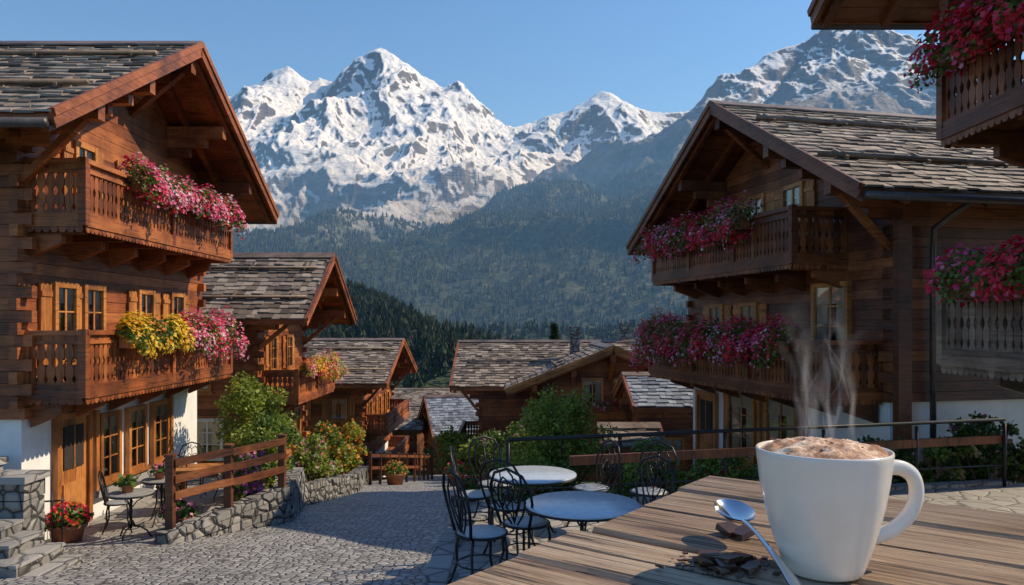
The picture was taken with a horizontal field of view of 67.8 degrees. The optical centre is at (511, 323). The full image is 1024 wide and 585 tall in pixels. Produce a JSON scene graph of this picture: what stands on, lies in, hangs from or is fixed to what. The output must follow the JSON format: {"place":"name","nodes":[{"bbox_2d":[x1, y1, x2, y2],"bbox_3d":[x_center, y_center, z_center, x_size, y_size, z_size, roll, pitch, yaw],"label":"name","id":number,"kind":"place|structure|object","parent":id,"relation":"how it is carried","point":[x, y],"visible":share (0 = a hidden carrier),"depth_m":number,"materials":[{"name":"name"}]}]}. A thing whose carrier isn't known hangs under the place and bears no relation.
{"place":"outdoors","nodes":[
{"label":"outdoors","id":0,"kind":"place"},
{"bbox_2d":[49,477,277,539],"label":"terrace paving","id":1,"kind":"structure","parent":0,"point":[142,509],"depth_m":13.18,"materials":[{"name":"grey stone"}]},
{"bbox_2d":[0,470,49,542],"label":"stone pillar","id":2,"kind":"structure","parent":1,"relation":"on","point":[21,493],"depth_m":9.84,"materials":[{"name":"grey stone"}]},
{"bbox_2d":[42,491,64,542],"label":"iron gate","id":3,"kind":"structure","parent":2,"relation":"attached to","point":[52,519],"depth_m":10.83,"materials":[{"name":"black metal"}]},
{"bbox_2d":[44,501,94,542],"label":"potted plant","id":4,"kind":"object","parent":1,"relation":"on","point":[76,517],"visible":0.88,"depth_m":11.03,"materials":[{"name":"red plant"}]},
{"bbox_2d":[98,470,134,534],"bbox_3d":[-6.226,2.781,11.990,0.497,0.978,0.465,0,0,-21],"label":"bistro chair","id":5,"kind":"object","parent":1,"relation":"on","point":[104,493],"visible":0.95,"depth_m":11.91,"materials":[{"name":"black metal"}]},
{"bbox_2d":[107,488,154,539],"bbox_3d":[-5.750,2.904,11.500,0.652,0.719,0.652,0,0,0],"label":"bistro table","id":6,"kind":"object","parent":1,"relation":"on","point":[140,493],"visible":0.9,"depth_m":11.44,"materials":[{"name":"metal"}]},
{"bbox_2d":[112,473,138,492],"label":"potted plant","id":7,"kind":"object","parent":6,"relation":"on","point":[127,484],"visible":1,"depth_m":11.43,"materials":[{"name":"green plant"}]},
{"bbox_2d":[141,476,164,527],"bbox_3d":[-5.750,2.904,12.496,0.612,0.719,0.621,0,0,0],"label":"bistro table","id":8,"kind":"object","parent":1,"relation":"on","point":[152,481],"visible":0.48,"depth_m":12.44,"materials":[{"name":"metal"}]},
{"bbox_2d":[149,463,164,479],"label":"potted plant","id":9,"kind":"object","parent":8,"relation":"on","point":[158,471],"visible":0.95,"depth_m":12.44,"materials":[{"name":"pink plant"}]},
{"bbox_2d":[151,454,186,514],"bbox_3d":[-5.950,2.781,13.228,0.465,0.978,0.497,0,0,0],"label":"bistro chair","id":10,"kind":"object","parent":1,"relation":"on","point":[179,486],"visible":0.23,"depth_m":13.21,"materials":[{"name":"black metal"}]},
{"bbox_2d":[158,498,199,523],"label":"potted plant","id":11,"kind":"object","parent":1,"relation":"on","point":[185,510],"visible":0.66,"depth_m":11.72,"materials":[{"name":"green plant"}]},
{"bbox_2d":[179,442,206,494],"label":"bistro chair","id":12,"kind":"object","parent":1,"relation":"on","point":[200,483],"visible":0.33,"depth_m":14.76,"materials":[{"name":"black metal"}]},
{"bbox_2d":[176,462,248,499],"bbox_3d":[-5.249,2.895,13.495,1.400,0.740,0.690,0,0,-11],"label":"wooden table","id":13,"kind":"object","parent":1,"relation":"on","point":[188,468],"visible":0.17,"depth_m":13.38,"materials":[{"name":"brown wood"}]},
{"bbox_2d":[213,445,244,498],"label":"bistro chair","id":14,"kind":"object","parent":1,"relation":"on","point":[233,461],"visible":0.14,"depth_m":14.49,"materials":[{"name":"black metal"}]},
{"bbox_2d":[218,450,269,500],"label":"flowering shrub","id":15,"kind":"object","parent":1,"relation":"on","point":[256,486],"visible":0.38,"depth_m":12.82,"materials":[{"name":"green plant"}]},
{"bbox_2d":[213,371,299,461],"bbox_3d":[-5.537,2.313,16.361,1.673,2.598,1.702,0,0,0],"label":"flowering shrub","id":16,"kind":"object","parent":1,"relation":"on","point":[248,404],"visible":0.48,"depth_m":16.12,"materials":[{"name":"green plant"}]},
{"bbox_2d":[230,411,302,489],"bbox_3d":[-4.747,2.644,14.631,1.440,1.936,1.658,0,0,0],"label":"flowering shrub","id":17,"kind":"object","parent":1,"relation":"on","point":[267,428],"visible":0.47,"depth_m":14.36,"materials":[{"name":"green plant"}]},
{"bbox_2d":[0,475,505,584],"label":"cobbled street","id":18,"kind":"structure","parent":0,"point":[377,533],"depth_m":10.47,"materials":[{"name":"grey stone"}]},
{"bbox_2d":[461,475,480,501],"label":"potted plant","id":19,"kind":"object","parent":18,"relation":"on","point":[469,483],"visible":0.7,"depth_m":16.38,"materials":[{"name":"green plant"}]},
{"bbox_2d":[448,433,497,479],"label":"garden shrub","id":20,"kind":"object","parent":18,"relation":"on","point":[460,451],"visible":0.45,"depth_m":24.23,"materials":[{"name":"green plant"}]},
{"bbox_2d":[44,468,668,540],"bbox_3d":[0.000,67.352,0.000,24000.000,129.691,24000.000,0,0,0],"label":"ground","id":21,"kind":"structure","parent":0,"point":[410,474],"depth_m":28.07,"materials":[{"name":"grey stone"}]},
{"bbox_2d":[0,456,8,470],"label":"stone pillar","id":22,"kind":"structure","parent":21,"relation":"on","point":[4,459],"depth_m":10.61,"materials":[{"name":"grey stone"}]},
{"bbox_2d":[0,519,84,577],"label":"stone steps","id":23,"kind":"structure","parent":21,"relation":"on","point":[26,553],"depth_m":9.25,"materials":[{"name":"grey stone"}]},
{"bbox_2d":[0,41,279,539],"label":"timber chalet","id":24,"kind":"object","parent":21,"relation":"on","point":[93,250],"visible":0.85,"depth_m":12.37,"materials":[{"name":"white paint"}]},
{"bbox_2d":[38,140,189,520],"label":"windows and door","id":25,"kind":"structure","parent":24,"relation":"in","point":[82,446],"depth_m":12.75,"materials":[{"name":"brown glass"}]},
{"bbox_2d":[115,310,197,359],"bbox_3d":[-5.970,0.179,12.828,0.685,0.810,2.184,0,0,0],"label":"flower box","id":26,"kind":"object","parent":24,"relation":"attached to","point":[148,340],"visible":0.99,"depth_m":12.46,"materials":[{"name":"yellow plant"}]},
{"bbox_2d":[116,151,247,239],"bbox_3d":[-5.956,-2.270,14.247,0.844,1.032,4.352,0,0,0],"label":"flower box","id":27,"kind":"object","parent":24,"relation":"attached to","point":[166,190],"visible":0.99,"depth_m":13.22,"materials":[{"name":"pink plant"}]},
{"bbox_2d":[173,305,248,361],"bbox_3d":[-5.956,0.203,14.998,0.929,1.182,2.695,0,0,0],"label":"flower box","id":28,"kind":"object","parent":24,"relation":"attached to","point":[214,331],"visible":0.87,"depth_m":14.94,"materials":[{"name":"pink plant"}]},
{"bbox_2d":[154,467,304,544],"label":"stone retaining wall","id":29,"kind":"structure","parent":21,"relation":"on","point":[274,505],"depth_m":12.35,"materials":[{"name":"grey stone"}]},
{"bbox_2d":[163,434,286,528],"bbox_3d":[-4.481,2.505,12.148,0.198,1.190,2.438,0,0,27],"label":"wooden fence","id":30,"kind":"object","parent":29,"relation":"on","point":[228,467],"visible":0.91,"depth_m":11.95,"materials":[{"name":"brown wood"}]},
{"bbox_2d":[197,253,356,479],"bbox_3d":[-10.900,1.185,23.000,11.170,7.830,6.387,0,0,0],"label":"timber chalet","id":31,"kind":"object","parent":21,"relation":"on","point":[278,304],"visible":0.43,"depth_m":21.35,"materials":[{"name":"brown wood"}]},
{"bbox_2d":[197,334,300,460],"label":"windows","id":32,"kind":"structure","parent":31,"relation":"in","point":[206,430],"depth_m":21.48,"materials":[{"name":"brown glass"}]},
{"bbox_2d":[297,348,348,382],"bbox_3d":[-5.769,1.330,23.153,0.933,1.174,4.134,0,0,0],"label":"flower box","id":33,"kind":"object","parent":31,"relation":"attached to","point":[318,367],"visible":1,"depth_m":22.85,"materials":[{"name":"multicoloured plant"}]},
{"bbox_2d":[287,432,343,481],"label":"flowering shrub","id":34,"kind":"object","parent":21,"relation":"on","point":[311,460],"visible":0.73,"depth_m":17.22,"materials":[{"name":"green plant"}]},
{"bbox_2d":[296,420,356,476],"bbox_3d":[-5.019,3.464,20.207,1.484,1.707,2.257,0,0,20],"label":"flowering shrub","id":35,"kind":"object","parent":21,"relation":"on","point":[332,435],"visible":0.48,"depth_m":20.38,"materials":[{"name":"green plant"}]},
{"bbox_2d":[304,466,368,505],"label":"stone garden wall","id":36,"kind":"structure","parent":21,"relation":"on","point":[354,480],"depth_m":17.15,"materials":[{"name":"grey stone"}]},
{"bbox_2d":[332,418,368,476],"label":"flowering shrub","id":37,"kind":"object","parent":21,"relation":"on","point":[352,431],"visible":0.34,"depth_m":22.82,"materials":[{"name":"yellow plant"}]},
{"bbox_2d":[303,338,417,478],"bbox_3d":[-9.600,4.075,34.898,9.370,6.850,9.770,0,0,0],"label":"timber chalet","id":38,"kind":"object","parent":21,"relation":"on","point":[362,394],"visible":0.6,"depth_m":32.20,"materials":[{"name":"brown wood"}]},
{"bbox_2d":[303,390,389,423],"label":"windows","id":39,"kind":"structure","parent":38,"relation":"in","point":[333,409],"depth_m":31.16,"materials":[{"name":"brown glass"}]},
{"bbox_2d":[383,459,408,484],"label":"potted plant","id":40,"kind":"object","parent":21,"relation":"on","point":[394,474],"visible":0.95,"depth_m":21.33,"materials":[{"name":"green plant"}]},
{"bbox_2d":[369,452,435,484],"bbox_3d":[-3.307,4.798,25.210,0.365,2.356,7.635,0,0,8],"label":"wooden fence","id":41,"kind":"object","parent":21,"relation":"on","point":[414,456],"visible":0.66,"depth_m":24.48,"materials":[{"name":"brown wood"}]},
{"bbox_2d":[392,404,425,471],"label":"timber hut","id":42,"kind":"object","parent":21,"relation":"on","point":[412,426],"visible":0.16,"depth_m":47.00,"materials":[{"name":"brown wood"}]},
{"bbox_2d":[400,457,404,465],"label":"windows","id":43,"kind":"structure","parent":42,"relation":"in","point":[403,458],"depth_m":46.96,"materials":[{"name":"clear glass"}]},
{"bbox_2d":[392,388,461,463],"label":"timber hut","id":44,"kind":"object","parent":21,"relation":"on","point":[414,395],"visible":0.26,"depth_m":56.25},
{"bbox_2d":[417,394,478,474],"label":"timber hut","id":45,"kind":"object","parent":21,"relation":"on","point":[438,413],"visible":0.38,"depth_m":44.09,"materials":[{"name":"stone"}]},
{"bbox_2d":[428,448,468,473],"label":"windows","id":46,"kind":"structure","parent":45,"relation":"in","point":[435,459],"depth_m":44.07,"materials":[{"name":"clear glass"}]},
{"bbox_2d":[423,425,481,477],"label":"garden shrub","id":47,"kind":"object","parent":21,"relation":"on","point":[453,440],"visible":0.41,"depth_m":29.65,"materials":[{"name":"green plant"}]},
{"bbox_2d":[478,420,550,486],"bbox_3d":[0.110,3.578,20.882,2.245,1.876,1.920,0,0,0],"label":"garden shrub","id":48,"kind":"object","parent":21,"relation":"on","point":[500,439],"visible":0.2,"depth_m":20.76,"materials":[{"name":"green plant"}]},
{"bbox_2d":[487,444,577,501],"bbox_3d":[0.374,2.931,13.383,1.614,1.569,1.437,0,0,0],"label":"garden shrub","id":49,"kind":"object","parent":21,"relation":"on","point":[534,462],"visible":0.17,"depth_m":13.35,"materials":[{"name":"green plant"}]},
{"bbox_2d":[449,324,647,479],"bbox_3d":[3.450,3.660,32.551,11.670,7.280,11.271,0,0,0],"label":"timber chalet","id":50,"kind":"object","parent":21,"relation":"on","point":[502,381],"visible":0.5,"depth_m":29.79,"materials":[{"name":"brown wood"}]},
{"bbox_2d":[537,324,632,450],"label":"windows and chimneys","id":51,"kind":"structure","parent":50,"relation":"in","point":[594,385],"depth_m":27.98,"materials":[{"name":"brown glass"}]},
{"bbox_2d":[581,399,625,411],"bbox_3d":[3.596,2.977,27.742,2.272,0.486,0.443,0,0,0],"label":"flower box","id":52,"kind":"object","parent":50,"relation":"attached to","point":[613,407],"visible":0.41,"depth_m":27.71,"materials":[{"name":"brown wood"}]},
{"bbox_2d":[548,322,559,339],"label":"spruce tree","id":53,"kind":"object","parent":21,"relation":"on","point":[554,330],"visible":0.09,"depth_m":51.86,"materials":[{"name":"green plant"}]},
{"bbox_2d":[498,384,617,491],"bbox_3d":[0.939,2.544,15.258,2.438,2.738,1.853,0,0,0],"label":"garden tree","id":54,"kind":"object","parent":21,"relation":"on","point":[567,411],"visible":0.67,"depth_m":15.06,"materials":[{"name":"green plant"}]},
{"bbox_2d":[593,422,666,487],"bbox_3d":[3.200,3.700,20.950,1.770,2.000,1.967,0,0,0],"label":"timber hut","id":55,"kind":"object","parent":21,"relation":"on","point":[630,427],"visible":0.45,"depth_m":20.60,"materials":[{"name":"brown wood"}]},
{"bbox_2d":[609,436,681,496],"bbox_3d":[2.330,2.841,13.453,1.574,1.745,1.359,0,0,0],"label":"garden shrub","id":56,"kind":"object","parent":21,"relation":"on","point":[629,476],"visible":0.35,"depth_m":13.23,"materials":[{"name":"green plant"}]},
{"bbox_2d":[612,372,692,485],"bbox_3d":[5.050,3.490,23.501,3.370,4.020,4.442,0,0,0],"label":"timber hut","id":57,"kind":"object","parent":21,"relation":"on","point":[646,397],"visible":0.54,"depth_m":21.80,"materials":[{"name":"stone"}]},
{"bbox_2d":[662,437,691,468],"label":"windows","id":58,"kind":"structure","parent":57,"relation":"in","point":[677,442],"depth_m":21.71,"materials":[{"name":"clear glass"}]},
{"bbox_2d":[672,446,759,492],"bbox_3d":[3.553,2.895,12.951,1.716,1.637,1.368,0,0,25],"label":"garden shrub","id":59,"kind":"object","parent":21,"relation":"on","point":[709,466],"visible":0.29,"depth_m":12.80,"materials":[{"name":"green plant"}]},
{"bbox_2d":[422,479,1011,584],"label":"stone kerb","id":60,"kind":"structure","parent":21,"relation":"on","point":[438,570],"depth_m":8.54,"materials":[{"name":"grey stone"}]},
{"bbox_2d":[626,100,1023,482],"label":"timber chalet","id":61,"kind":"object","parent":21,"relation":"on","point":[862,220],"visible":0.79,"depth_m":13.73,"materials":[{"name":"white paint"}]},
{"bbox_2d":[628,189,764,265],"bbox_3d":[3.973,-2.003,17.152,1.009,1.258,5.108,0,0,-13],"label":"flower box","id":62,"kind":"object","parent":61,"relation":"attached to","point":[702,229],"visible":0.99,"depth_m":16.25,"materials":[{"name":"pink plant"}]},
{"bbox_2d":[629,308,800,373],"bbox_3d":[4.113,0.441,16.605,1.380,1.700,6.602,0,0,-13],"label":"flower box","id":63,"kind":"object","parent":61,"relation":"attached to","point":[742,339],"visible":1,"depth_m":15.75,"materials":[{"name":"pink plant"}]},
{"bbox_2d":[695,180,1012,479],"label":"windows and door","id":64,"kind":"structure","parent":61,"relation":"in","point":[831,306],"depth_m":16.26,"materials":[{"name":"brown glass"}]},
{"bbox_2d":[857,434,956,483],"bbox_3d":[5.918,2.528,11.882,2.093,1.570,0.980,0,0,0],"label":"garden shrub","id":65,"kind":"object","parent":21,"relation":"on","point":[930,453],"visible":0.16,"depth_m":11.84,"materials":[{"name":"green plant"}]},
{"bbox_2d":[807,0,1023,393],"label":"timber chalet","id":66,"kind":"object","parent":21,"relation":"on","point":[994,120],"visible":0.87,"depth_m":8.62,"materials":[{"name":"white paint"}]},
{"bbox_2d":[903,0,1023,94],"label":"flower box","id":67,"kind":"object","parent":66,"relation":"attached to","point":[970,31],"visible":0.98,"depth_m":7.94,"materials":[{"name":"red plant"}]},
{"bbox_2d":[922,235,1023,306],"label":"flower box","id":68,"kind":"object","parent":66,"relation":"attached to","point":[994,279],"visible":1,"depth_m":7.73,"materials":[{"name":"pink plant"}]},
{"bbox_2d":[935,411,1023,482],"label":"garden shrub","id":69,"kind":"object","parent":21,"relation":"on","point":[992,454],"visible":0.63,"depth_m":11.97,"materials":[{"name":"green plant"}]},
{"bbox_2d":[444,460,467,485],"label":"potted plant","id":70,"kind":"object","parent":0,"point":[463,473],"visible":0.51,"depth_m":20.38,"materials":[{"name":"green plant"}]},
{"bbox_2d":[228,48,688,253],"bbox_3d":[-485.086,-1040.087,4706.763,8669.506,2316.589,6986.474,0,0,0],"label":"snowy mountain","id":71,"kind":"structure","parent":0,"point":[378,131],"depth_m":4550.58,"materials":[{"name":"white snow"}]},
{"bbox_2d":[233,207,438,254],"bbox_3d":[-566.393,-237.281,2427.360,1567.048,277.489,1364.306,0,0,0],"label":"conifer forest","id":72,"kind":"object","parent":71,"relation":"on","point":[273,242],"visible":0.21,"depth_m":2203.56,"materials":[{"name":"green plant"}]},
{"bbox_2d":[311,314,693,387],"bbox_3d":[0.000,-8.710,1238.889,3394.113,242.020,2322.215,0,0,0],"label":"forested hills","id":73,"kind":"structure","parent":0,"point":[442,381],"depth_m":389.06,"materials":[{"name":"green plant"}]},
{"bbox_2d":[304,277,513,387],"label":"conifer forest","id":74,"kind":"object","parent":73,"relation":"on","point":[379,314],"visible":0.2,"depth_m":430.39,"materials":[{"name":"green plant"}]},
{"bbox_2d":[468,308,689,339],"bbox_3d":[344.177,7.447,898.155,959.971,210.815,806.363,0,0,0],"label":"conifer forest","id":75,"kind":"object","parent":73,"relation":"on","point":[533,326],"visible":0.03,"depth_m":941.36,"materials":[{"name":"green plant"}]},
{"bbox_2d":[0,0,1023,126],"label":"sky","id":76,"kind":"structure","parent":0,"point":[527,61],"materials":[{"name":"blue"}]},
{"bbox_2d":[338,30,1022,329],"bbox_3d":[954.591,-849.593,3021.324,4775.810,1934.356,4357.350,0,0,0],"label":"rocky mountain","id":77,"kind":"structure","parent":0,"point":[862,70],"depth_m":3144.37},
{"bbox_2d":[336,158,688,333],"bbox_3d":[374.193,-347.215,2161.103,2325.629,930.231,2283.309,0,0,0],"label":"conifer forest","id":78,"kind":"object","parent":77,"relation":"on","point":[530,211],"visible":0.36,"depth_m":1905.32,"materials":[{"name":"green plant"}]},
{"bbox_2d":[448,482,1023,582],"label":"cafe terrace paving","id":79,"kind":"structure","parent":0,"point":[1007,498],"depth_m":9.94,"materials":[{"name":"grey stone"}]},
{"bbox_2d":[449,446,495,541],"bbox_3d":[-0.450,1.927,8.750,0.537,1.056,0.502,0,0,0],"label":"bistro chair","id":80,"kind":"object","parent":79,"relation":"on","point":[475,494],"visible":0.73,"depth_m":8.66,"materials":[{"name":"black metal"}]},
{"bbox_2d":[442,469,508,584],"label":"bistro chair","id":81,"kind":"object","parent":79,"relation":"on","point":[480,532],"visible":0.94,"depth_m":6.92,"materials":[{"name":"black metal"}]},
{"bbox_2d":[468,435,514,523],"bbox_3d":[-0.217,1.927,9.374,0.502,1.056,0.537,0,0,-36],"label":"bistro chair","id":82,"kind":"object","parent":79,"relation":"on","point":[484,483],"visible":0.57,"depth_m":9.45,"materials":[{"name":"black metal"}]},
{"bbox_2d":[479,458,535,553],"bbox_3d":[-0.033,1.927,8.173,0.502,1.056,0.537,0,0,25],"label":"bistro chair","id":83,"kind":"object","parent":79,"relation":"on","point":[509,506],"visible":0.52,"depth_m":8.02,"materials":[{"name":"black metal"}]},
{"bbox_2d":[489,467,550,563],"bbox_3d":[0.120,1.908,7.426,0.521,1.095,0.557,0,0,39],"label":"bistro chair","id":84,"kind":"object","parent":79,"relation":"on","point":[523,523],"visible":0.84,"depth_m":7.31,"materials":[{"name":"black metal"}]},
{"bbox_2d":[489,466,576,544],"bbox_3d":[0.240,2.084,8.750,1.012,0.729,1.012,0,0,0],"label":"bistro table","id":85,"kind":"object","parent":79,"relation":"on","point":[534,476],"visible":0.6,"depth_m":8.63,"materials":[{"name":"metal"}]},
{"bbox_2d":[525,491,639,530],"bbox_3d":[0.670,2.084,7.300,1.112,0.729,1.112,0,0,0],"label":"bistro table","id":86,"kind":"object","parent":79,"relation":"on","point":[581,507],"visible":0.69,"depth_m":7.21,"materials":[{"name":"metal"}]},
{"bbox_2d":[566,439,620,531],"bbox_3d":[0.977,1.927,9.113,0.537,1.056,0.502,0,0,-26],"label":"bistro chair","id":87,"kind":"object","parent":79,"relation":"on","point":[596,487],"visible":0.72,"depth_m":9.13,"materials":[{"name":"black metal"}]},
{"bbox_2d":[629,441,677,504],"bbox_3d":[1.619,1.927,8.923,0.502,1.056,0.537,0,0,38],"label":"bistro chair","id":88,"kind":"object","parent":79,"relation":"on","point":[640,492],"visible":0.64,"depth_m":9.01,"materials":[{"name":"black metal"}]},
{"bbox_2d":[635,455,674,507],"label":"bistro chair","id":89,"kind":"object","parent":79,"relation":"on","point":[654,481],"visible":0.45,"depth_m":8.11,"materials":[{"name":"black metal"}]},
{"bbox_2d":[506,418,1005,513],"bbox_3d":[3.683,1.957,10.613,7.670,1.086,0.181,0,0,-13],"label":"terrace railing","id":90,"kind":"object","parent":79,"relation":"on","point":[725,452],"visible":0.59,"depth_m":10.47,"materials":[{"name":"brown wood"}]},
{"bbox_3d":[1.150,1.960,-0.425,4.200,2.080,3.650,0,0,0],"label":"stone terrace","id":91,"kind":"object","parent":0,"visible":0},
{"bbox_2d":[448,475,1023,584],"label":"wooden table","id":92,"kind":"object","parent":91,"relation":"on","point":[935,544],"visible":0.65,"depth_m":0.61,"materials":[{"name":"brown wood"}]},
{"bbox_2d":[655,521,780,581],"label":"chocolate pieces","id":93,"kind":"object","parent":92,"relation":"on","point":[720,564],"visible":0.99,"depth_m":0.57,"materials":[{"name":"brown food"}]},
{"bbox_2d":[714,499,801,584],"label":"spoon","id":94,"kind":"object","parent":92,"relation":"on","point":[736,511],"visible":1,"depth_m":0.62,"materials":[{"name":"metal"}]},
{"bbox_2d":[755,436,923,581],"bbox_3d":[0.234,0.132,0.562,0.113,0.096,0.094,0,0,-43],"label":"coffee mug","id":95,"kind":"object","parent":92,"relation":"on","point":[825,500],"visible":0.99,"depth_m":0.53,"materials":[{"name":"beige ceramic"}]}
]}

